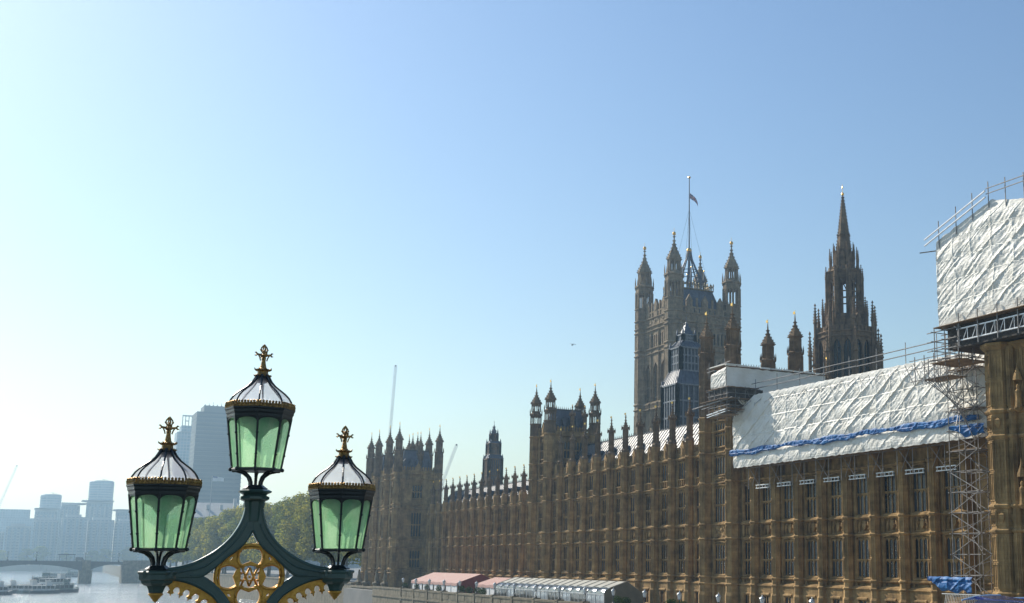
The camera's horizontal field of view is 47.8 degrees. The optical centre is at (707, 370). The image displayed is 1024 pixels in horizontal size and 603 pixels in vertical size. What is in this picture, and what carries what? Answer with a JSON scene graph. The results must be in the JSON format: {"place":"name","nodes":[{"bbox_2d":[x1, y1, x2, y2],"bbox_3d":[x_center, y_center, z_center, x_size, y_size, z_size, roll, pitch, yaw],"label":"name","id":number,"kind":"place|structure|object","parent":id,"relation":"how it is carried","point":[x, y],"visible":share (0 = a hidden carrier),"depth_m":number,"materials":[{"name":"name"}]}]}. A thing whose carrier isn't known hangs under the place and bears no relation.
{"place":"outdoors","nodes":[
{"label":"outdoors","id":0,"kind":"place"},
{"bbox_2d":[39,492,61,560],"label":"round tower","id":1,"kind":"structure","parent":0,"point":[50,500],"depth_m":1522.74,"materials":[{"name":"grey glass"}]},
{"bbox_2d":[88,479,114,499],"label":"round tower","id":2,"kind":"structure","parent":0,"point":[103,489],"depth_m":1552.61,"materials":[{"name":"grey glass"}]},
{"bbox_2d":[0,571,256,602],"bbox_3d":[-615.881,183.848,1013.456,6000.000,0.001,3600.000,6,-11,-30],"label":"river water","id":3,"kind":"structure","parent":0,"point":[102,587],"depth_m":453.54,"materials":[{"name":"grey liquid"}]},
{"bbox_2d":[16,575,36,593],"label":"river boat","id":4,"kind":"object","parent":3,"relation":"on","point":[24,589],"visible":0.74,"depth_m":467.19,"materials":[{"name":"grey metal"}]},
{"bbox_2d":[29,575,59,593],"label":"river boat","id":5,"kind":"object","parent":3,"relation":"on","point":[48,588],"visible":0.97,"depth_m":464.52,"materials":[{"name":"grey metal"}]},
{"bbox_2d":[38,574,78,588],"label":"river boat","id":6,"kind":"object","parent":3,"relation":"on","point":[60,578],"visible":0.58,"depth_m":502.47,"materials":[{"name":"white metal"}]},
{"bbox_2d":[45,578,78,592],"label":"river boat","id":7,"kind":"object","parent":3,"relation":"on","point":[66,586],"visible":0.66,"depth_m":479.33,"materials":[{"name":"grey metal"}]},
{"bbox_2d":[0,560,149,583],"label":"road bridge","id":8,"kind":"structure","parent":3,"relation":"in","point":[129,569],"depth_m":656.83,"materials":[{"name":"metal"}]},
{"bbox_2d":[166,415,192,565],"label":"apartment tower","id":9,"kind":"structure","parent":0,"point":[182,437],"depth_m":1187.44,"materials":[{"name":"grey glass"}]},
{"bbox_2d":[0,565,372,602],"bbox_3d":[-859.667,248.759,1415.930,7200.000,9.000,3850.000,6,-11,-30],"label":"bridge","id":10,"kind":"structure","parent":0,"point":[355,595],"depth_m":609.14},
{"bbox_2d":[0,509,33,556],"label":"apartment block","id":11,"kind":"structure","parent":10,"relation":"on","point":[8,517],"depth_m":1523.56,"materials":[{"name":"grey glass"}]},
{"bbox_2d":[4,523,30,559],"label":"waterfront block","id":12,"kind":"structure","parent":10,"relation":"on","point":[17,538],"depth_m":1259.54,"materials":[{"name":"grey glass"}]},
{"bbox_2d":[18,549,32,560],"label":"plane tree","id":13,"kind":"object","parent":10,"relation":"on","point":[26,553],"visible":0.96,"depth_m":1248.47,"materials":[{"name":"green plant"}]},
{"bbox_2d":[32,546,50,565],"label":"plane tree","id":14,"kind":"object","parent":10,"relation":"on","point":[42,553],"visible":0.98,"depth_m":1231.17,"materials":[{"name":"green plant"}]},
{"bbox_2d":[30,517,58,560],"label":"waterfront block","id":15,"kind":"structure","parent":10,"relation":"on","point":[45,531],"depth_m":1266.06,"materials":[{"name":"grey glass"}]},
{"bbox_2d":[34,508,60,519],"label":"riverside flats","id":16,"kind":"structure","parent":10,"relation":"on","point":[46,512],"depth_m":1363.80,"materials":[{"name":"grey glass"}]},
{"bbox_2d":[56,502,86,560],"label":"riverside flats","id":17,"kind":"structure","parent":10,"relation":"on","point":[70,508],"depth_m":1371.48,"materials":[{"name":"grey glass"}]},
{"bbox_2d":[58,514,87,560],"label":"waterfront block","id":18,"kind":"structure","parent":10,"relation":"on","point":[73,534],"depth_m":1271.24,"materials":[{"name":"grey glass"}]},
{"bbox_2d":[84,550,99,560],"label":"plane tree","id":19,"kind":"object","parent":10,"relation":"on","point":[94,554],"visible":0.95,"depth_m":1250.03,"materials":[{"name":"green plant"}]},
{"bbox_2d":[81,500,113,555],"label":"riverside flats","id":20,"kind":"structure","parent":10,"relation":"on","point":[99,508],"depth_m":1375.38,"materials":[{"name":"grey glass"}]},
{"bbox_2d":[84,517,114,561],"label":"waterfront block","id":21,"kind":"structure","parent":10,"relation":"on","point":[100,532],"depth_m":1294.10,"materials":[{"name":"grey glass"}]},
{"bbox_2d":[112,509,129,520],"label":"riverside flats","id":22,"kind":"structure","parent":10,"relation":"on","point":[122,513],"depth_m":1396.46,"materials":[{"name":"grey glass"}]},
{"bbox_2d":[111,519,136,564],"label":"waterfront block","id":23,"kind":"structure","parent":10,"relation":"on","point":[122,538],"depth_m":1309.35,"materials":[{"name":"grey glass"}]},
{"bbox_2d":[118,547,136,561],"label":"plane tree","id":24,"kind":"object","parent":10,"relation":"on","point":[124,554],"visible":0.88,"depth_m":1297.73,"materials":[{"name":"green plant"}]},
{"bbox_2d":[185,516,215,560],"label":"plane tree","id":25,"kind":"object","parent":10,"relation":"on","point":[199,521],"visible":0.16,"depth_m":526.75,"materials":[{"name":"green plant"}]},
{"bbox_2d":[191,515,230,572],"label":"plane tree","id":26,"kind":"object","parent":10,"relation":"on","point":[198,549],"visible":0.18,"depth_m":507.10,"materials":[{"name":"green plant"}]},
{"bbox_2d":[200,509,230,573],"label":"plane tree","id":27,"kind":"object","parent":10,"relation":"on","point":[214,538],"visible":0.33,"depth_m":486.09,"materials":[{"name":"green plant"}]},
{"bbox_2d":[102,565,355,602],"bbox_3d":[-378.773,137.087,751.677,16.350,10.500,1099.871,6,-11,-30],"label":"river wall","id":28,"kind":"structure","parent":10,"relation":"on","point":[226,580],"depth_m":382.92,"materials":[{"name":"stone"}]},
{"bbox_2d":[218,504,245,562],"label":"plane tree","id":29,"kind":"object","parent":10,"relation":"on","point":[226,516],"visible":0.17,"depth_m":468.93,"materials":[{"name":"green plant"}]},
{"bbox_2d":[222,512,260,575],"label":"plane tree","id":30,"kind":"object","parent":10,"relation":"on","point":[233,524],"visible":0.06,"depth_m":448.31,"materials":[{"name":"green plant"}]},
{"bbox_2d":[177,498,310,569],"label":"riverside offices","id":31,"kind":"structure","parent":10,"relation":"on","point":[202,510],"depth_m":761.40,"materials":[{"name":"stone"}]},
{"bbox_2d":[234,503,270,575],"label":"plane tree","id":32,"kind":"object","parent":10,"relation":"on","point":[239,517],"visible":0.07,"depth_m":428.14,"materials":[{"name":"green plant"}]},
{"bbox_2d":[243,502,281,576],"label":"plane tree","id":33,"kind":"object","parent":10,"relation":"on","point":[268,514],"visible":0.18,"depth_m":408.93,"materials":[{"name":"green plant"}]},
{"bbox_2d":[269,496,311,577],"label":"plane tree","id":34,"kind":"object","parent":10,"relation":"on","point":[279,514],"visible":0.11,"depth_m":388.81,"materials":[{"name":"green plant"}]},
{"bbox_2d":[276,491,312,560],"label":"plane tree","id":35,"kind":"object","parent":10,"relation":"on","point":[286,544],"visible":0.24,"depth_m":370.13,"materials":[{"name":"green plant"}]},
{"bbox_2d":[291,500,342,566],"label":"plane tree","id":36,"kind":"object","parent":10,"relation":"on","point":[307,547],"visible":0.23,"depth_m":350.81,"materials":[{"name":"green plant"}]},
{"bbox_2d":[411,572,489,593],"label":"marquee","id":37,"kind":"object","parent":10,"relation":"on","point":[453,579],"visible":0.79,"depth_m":226.92,"materials":[{"name":"pink fabric"}]},
{"bbox_2d":[372,586,589,602],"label":"river wall","id":38,"kind":"structure","parent":10,"relation":"on","point":[380,594],"depth_m":219.35,"materials":[{"name":"stone"}]},
{"bbox_2d":[475,577,509,594],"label":"marquee","id":39,"kind":"object","parent":10,"relation":"on","point":[488,585],"visible":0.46,"depth_m":209.88,"materials":[{"name":"pink fabric"}]},
{"bbox_2d":[482,425,503,486],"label":"ventilation turret","id":40,"kind":"object","parent":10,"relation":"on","point":[493,458],"visible":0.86,"depth_m":327.17,"materials":[{"name":"stone"}]},
{"bbox_2d":[495,577,642,602],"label":"marquee","id":41,"kind":"object","parent":10,"relation":"on","point":[599,591],"visible":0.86,"depth_m":177.09,"materials":[{"name":"grey fabric"}]},
{"bbox_2d":[355,302,1023,602],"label":"palace","id":42,"kind":"structure","parent":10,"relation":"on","point":[662,515],"depth_m":159.12,"materials":[{"name":"stone"}]},
{"bbox_2d":[409,550,419,567],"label":"window","id":43,"kind":"structure","parent":42,"relation":"in","point":[414,555],"depth_m":269.91,"materials":[{"name":"glass"}]},
{"bbox_2d":[410,512,421,537],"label":"window","id":44,"kind":"structure","parent":42,"relation":"in","point":[415,528],"depth_m":271.30,"materials":[{"name":"glass"}]},
{"bbox_2d":[411,485,422,498],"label":"window","id":45,"kind":"structure","parent":42,"relation":"in","point":[417,490],"depth_m":272.56,"materials":[{"name":"glass"}]},
{"bbox_2d":[563,441,581,458],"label":"window","id":46,"kind":"structure","parent":42,"relation":"in","point":[578,445],"depth_m":210.41,"materials":[{"name":"glass"}]},
{"bbox_2d":[574,502,579,530],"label":"window","id":47,"kind":"structure","parent":42,"relation":"in","point":[577,503],"depth_m":196.42,"materials":[{"name":"glass"}]},
{"bbox_2d":[587,545,591,571],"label":"window","id":48,"kind":"structure","parent":42,"relation":"in","point":[589,564],"depth_m":190.84,"materials":[{"name":"glass"}]},
{"bbox_2d":[587,500,592,529],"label":"window","id":49,"kind":"structure","parent":42,"relation":"in","point":[590,507],"depth_m":192.01,"materials":[{"name":"glass"}]},
{"bbox_2d":[600,545,605,572],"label":"window","id":50,"kind":"structure","parent":42,"relation":"in","point":[603,547],"depth_m":186.35,"materials":[{"name":"glass"}]},
{"bbox_2d":[600,499,606,529],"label":"window","id":51,"kind":"structure","parent":42,"relation":"in","point":[603,516],"depth_m":187.60,"materials":[{"name":"glass"}]},
{"bbox_2d":[613,544,619,572],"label":"window","id":52,"kind":"structure","parent":42,"relation":"in","point":[617,547],"depth_m":181.92,"materials":[{"name":"glass"}]},
{"bbox_2d":[614,498,620,528],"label":"window","id":53,"kind":"structure","parent":42,"relation":"in","point":[617,502],"depth_m":183.24,"materials":[{"name":"glass"}]},
{"bbox_2d":[629,544,634,573],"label":"window","id":54,"kind":"structure","parent":42,"relation":"in","point":[631,546],"depth_m":177.58,"materials":[{"name":"glass"}]},
{"bbox_2d":[629,496,635,527],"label":"window","id":55,"kind":"structure","parent":42,"relation":"in","point":[632,499],"depth_m":178.75,"materials":[{"name":"glass"}]},
{"bbox_2d":[643,544,650,573],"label":"window","id":56,"kind":"structure","parent":42,"relation":"in","point":[647,546],"depth_m":173.04,"materials":[{"name":"glass"}]},
{"bbox_2d":[644,494,650,526],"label":"window","id":57,"kind":"structure","parent":42,"relation":"in","point":[647,497],"depth_m":174.31,"materials":[{"name":"glass"}]},
{"bbox_2d":[660,543,666,573],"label":"window","id":58,"kind":"structure","parent":42,"relation":"in","point":[663,545],"depth_m":168.66,"materials":[{"name":"glass"}]},
{"bbox_2d":[660,493,667,526],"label":"window","id":59,"kind":"structure","parent":42,"relation":"in","point":[664,507],"depth_m":169.98,"materials":[{"name":"glass"}]},
{"bbox_2d":[660,464,667,482],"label":"window","id":60,"kind":"structure","parent":42,"relation":"in","point":[664,468],"depth_m":170.79,"materials":[{"name":"glass"}]},
{"bbox_2d":[676,543,684,574],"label":"window","id":61,"kind":"structure","parent":42,"relation":"in","point":[681,546],"depth_m":164.15,"materials":[{"name":"glass"}]},
{"bbox_2d":[677,491,684,525],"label":"window","id":62,"kind":"structure","parent":42,"relation":"in","point":[681,495],"depth_m":165.48,"materials":[{"name":"glass"}]},
{"bbox_2d":[677,461,684,480],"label":"window","id":63,"kind":"structure","parent":42,"relation":"in","point":[681,465],"depth_m":166.39,"materials":[{"name":"glass"}]},
{"bbox_2d":[713,487,724,523],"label":"window","id":64,"kind":"structure","parent":42,"relation":"in","point":[719,492],"depth_m":155.76,"materials":[{"name":"glass"}]},
{"bbox_2d":[713,544,725,575],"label":"window","id":65,"kind":"structure","parent":42,"relation":"in","point":[720,557],"depth_m":154.43,"materials":[{"name":"glass"}]},
{"bbox_2d":[714,456,724,475],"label":"window","id":66,"kind":"structure","parent":42,"relation":"in","point":[719,462],"depth_m":156.65,"materials":[{"name":"glass"}]},
{"bbox_2d":[714,422,724,447],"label":"window","id":67,"kind":"structure","parent":42,"relation":"in","point":[719,438],"depth_m":157.32,"materials":[{"name":"glass"}]},
{"bbox_2d":[692,359,759,419],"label":"tower scaffold","id":68,"kind":"object","parent":42,"relation":"attached to","point":[729,403],"visible":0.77,"depth_m":148.01,"materials":[{"name":"metal"}]},
{"bbox_2d":[711,367,725,388],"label":"white sheeting","id":69,"kind":"object","parent":68,"relation":"hanging from","point":[718,378],"visible":1,"depth_m":148.26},
{"bbox_2d":[709,387,762,400],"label":"debris net","id":70,"kind":"object","parent":68,"relation":"attached to","point":[723,391],"visible":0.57,"depth_m":147.57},
{"bbox_2d":[710,363,826,375],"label":"temporary roof","id":71,"kind":"structure","parent":68,"relation":"on","point":[720,367],"depth_m":150.02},
{"bbox_2d":[726,366,824,404],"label":"white sheeting","id":72,"kind":"object","parent":68,"relation":"hanging from","point":[740,377],"visible":0.48,"depth_m":149.82,"materials":[{"name":"plastic"}]},
{"bbox_2d":[743,484,749,521],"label":"window","id":73,"kind":"structure","parent":42,"relation":"in","point":[746,491],"depth_m":150.41,"materials":[{"name":"glass"}]},
{"bbox_2d":[743,541,750,575],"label":"window","id":74,"kind":"structure","parent":42,"relation":"in","point":[747,557],"depth_m":149.28,"materials":[{"name":"glass"}]},
{"bbox_2d":[761,482,770,520],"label":"window","id":75,"kind":"structure","parent":42,"relation":"in","point":[766,492],"depth_m":146.46,"materials":[{"name":"glass"}]},
{"bbox_2d":[761,541,771,576],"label":"window","id":76,"kind":"structure","parent":42,"relation":"in","point":[766,545],"depth_m":145.39,"materials":[{"name":"glass"}]},
{"bbox_2d":[782,480,793,519],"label":"window","id":77,"kind":"structure","parent":42,"relation":"in","point":[787,490],"depth_m":142.37,"materials":[{"name":"glass"}]},
{"bbox_2d":[783,540,793,576],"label":"window","id":78,"kind":"structure","parent":42,"relation":"in","point":[788,544],"depth_m":141.09,"materials":[{"name":"glass"}]},
{"bbox_2d":[805,478,816,518],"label":"window","id":79,"kind":"structure","parent":42,"relation":"in","point":[811,496],"depth_m":138.13,"materials":[{"name":"glass"}]},
{"bbox_2d":[806,540,817,577],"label":"window","id":80,"kind":"structure","parent":42,"relation":"in","point":[811,545],"depth_m":136.99,"materials":[{"name":"glass"}]},
{"bbox_2d":[829,475,841,517],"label":"window","id":81,"kind":"structure","parent":42,"relation":"in","point":[835,487],"depth_m":133.91,"materials":[{"name":"glass"}]},
{"bbox_2d":[830,539,843,578],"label":"window","id":82,"kind":"structure","parent":42,"relation":"in","point":[836,544],"depth_m":132.74,"materials":[{"name":"glass"}]},
{"bbox_2d":[751,334,947,394],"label":"guard rail","id":83,"kind":"object","parent":42,"relation":"attached to","point":[849,367],"visible":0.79,"depth_m":129.42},
{"bbox_2d":[741,441,960,488],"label":"hanging scaffold","id":84,"kind":"object","parent":42,"relation":"attached to","point":[908,448],"visible":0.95,"depth_m":128.78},
{"bbox_2d":[756,465,956,488],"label":"lattice beams","id":85,"kind":"structure","parent":42,"relation":"attached to","point":[918,469],"depth_m":129.24,"materials":[{"name":"metal"}]},
{"bbox_2d":[732,352,985,449],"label":"white sheeting","id":86,"kind":"object","parent":42,"relation":"hanging from","point":[884,399],"visible":0.94,"depth_m":127.45,"materials":[{"name":"plastic"}]},
{"bbox_2d":[729,414,978,456],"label":"blue netting","id":87,"kind":"object","parent":86,"relation":"hanging from","point":[905,427],"visible":0.98,"depth_m":125.87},
{"bbox_2d":[733,416,986,467],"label":"white sheeting","id":88,"kind":"object","parent":86,"relation":"hanging from","point":[880,441],"visible":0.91,"depth_m":126.00,"materials":[{"name":"plastic"}]},
{"bbox_2d":[855,472,868,516],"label":"window","id":89,"kind":"structure","parent":42,"relation":"in","point":[861,485],"depth_m":129.76,"materials":[{"name":"glass"}]},
{"bbox_2d":[856,538,870,578],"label":"window","id":90,"kind":"structure","parent":42,"relation":"in","point":[863,547],"depth_m":128.59,"materials":[{"name":"glass"}]},
{"bbox_2d":[882,469,897,514],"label":"window","id":91,"kind":"structure","parent":42,"relation":"in","point":[889,482],"depth_m":125.55,"materials":[{"name":"glass"}]},
{"bbox_2d":[884,538,899,579],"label":"window","id":92,"kind":"structure","parent":42,"relation":"in","point":[891,554],"depth_m":124.42,"materials":[{"name":"glass"}]},
{"bbox_2d":[911,466,927,513],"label":"window","id":93,"kind":"structure","parent":42,"relation":"in","point":[919,481],"depth_m":121.39,"materials":[{"name":"glass"}]},
{"bbox_2d":[913,537,929,580],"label":"window","id":94,"kind":"structure","parent":42,"relation":"in","point":[921,557],"depth_m":120.24,"materials":[{"name":"glass"}]},
{"bbox_2d":[927,576,972,593],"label":"blue netting","id":95,"kind":"object","parent":42,"relation":"hanging from","point":[956,585],"visible":1,"depth_m":106.98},
{"bbox_2d":[943,463,960,511],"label":"window","id":96,"kind":"structure","parent":42,"relation":"in","point":[955,482],"depth_m":117.23,"materials":[{"name":"glass"}]},
{"bbox_2d":[945,536,962,576],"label":"window","id":97,"kind":"structure","parent":42,"relation":"in","point":[957,540],"depth_m":116.15,"materials":[{"name":"glass"}]},
{"bbox_2d":[944,354,994,600],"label":"scaffold tower","id":98,"kind":"structure","parent":42,"relation":"attached to","point":[978,449],"depth_m":109.61,"materials":[{"name":"metal"}]},
{"bbox_2d":[904,305,1023,442],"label":"scaffold bracket","id":99,"kind":"object","parent":98,"relation":"attached to","point":[959,362],"visible":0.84,"depth_m":108.18,"materials":[{"name":"metal"}]},
{"bbox_2d":[956,297,1023,346],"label":"lattice girder","id":100,"kind":"object","parent":99,"relation":"attached to","point":[984,323],"visible":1,"depth_m":101.31,"materials":[{"name":"metal"}]},
{"bbox_2d":[949,423,984,436],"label":"blue netting","id":101,"kind":"object","parent":98,"relation":"hanging from","point":[965,431],"visible":0.93,"depth_m":109.14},
{"bbox_2d":[920,172,1023,253],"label":"guard rail","id":102,"kind":"object","parent":42,"relation":"attached to","point":[959,211],"visible":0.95,"depth_m":104.95,"materials":[{"name":"metal"}]},
{"bbox_2d":[936,198,1023,325],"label":"white sheeting","id":103,"kind":"object","parent":102,"relation":"hanging from","point":[980,261],"visible":1,"depth_m":102.98,"materials":[{"name":"plastic"}]},
{"bbox_2d":[947,309,1023,354],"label":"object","id":104,"kind":"object","parent":42,"relation":"attached to","point":[968,345],"visible":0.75,"depth_m":102.64,"materials":[{"name":"metal"}]},
{"bbox_2d":[188,402,241,504],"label":"office tower","id":105,"kind":"structure","parent":0,"point":[209,457],"depth_m":970.97,"materials":[{"name":"glass"}]},
{"bbox_2d":[126,344,375,602],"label":"bridge lamp","id":106,"kind":"object","parent":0,"point":[161,511],"visible":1,"depth_m":12.80,"materials":[{"name":"green paint"}]},
{"bbox_2d":[0,0,1023,558],"label":"sky","id":107,"kind":"structure","parent":0,"point":[459,196],"materials":[{"name":"blue"}]},
{"bbox_2d":[660,322,700,428],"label":"ventilation turret","id":108,"kind":"object","parent":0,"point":[679,386],"visible":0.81,"depth_m":240.34,"materials":[{"name":"paint"}]},
{"bbox_2d":[633,176,741,434],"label":"stone tower","id":109,"kind":"structure","parent":0,"point":[659,324],"depth_m":317.44,"materials":[{"name":"brown stone"}]},
{"bbox_2d":[807,184,883,378],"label":"spire tower","id":110,"kind":"structure","parent":0,"point":[841,336],"depth_m":236.21,"materials":[{"name":"stone"}]},
{"bbox_2d":[820,339,868,378],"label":"window","id":111,"kind":"structure","parent":110,"relation":"in","point":[847,346],"depth_m":232.79,"materials":[{"name":"black glass"}]},
{"bbox_2d":[961,594,1023,602],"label":"coach","id":112,"kind":"object","parent":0,"point":[992,598],"visible":1,"depth_m":14.97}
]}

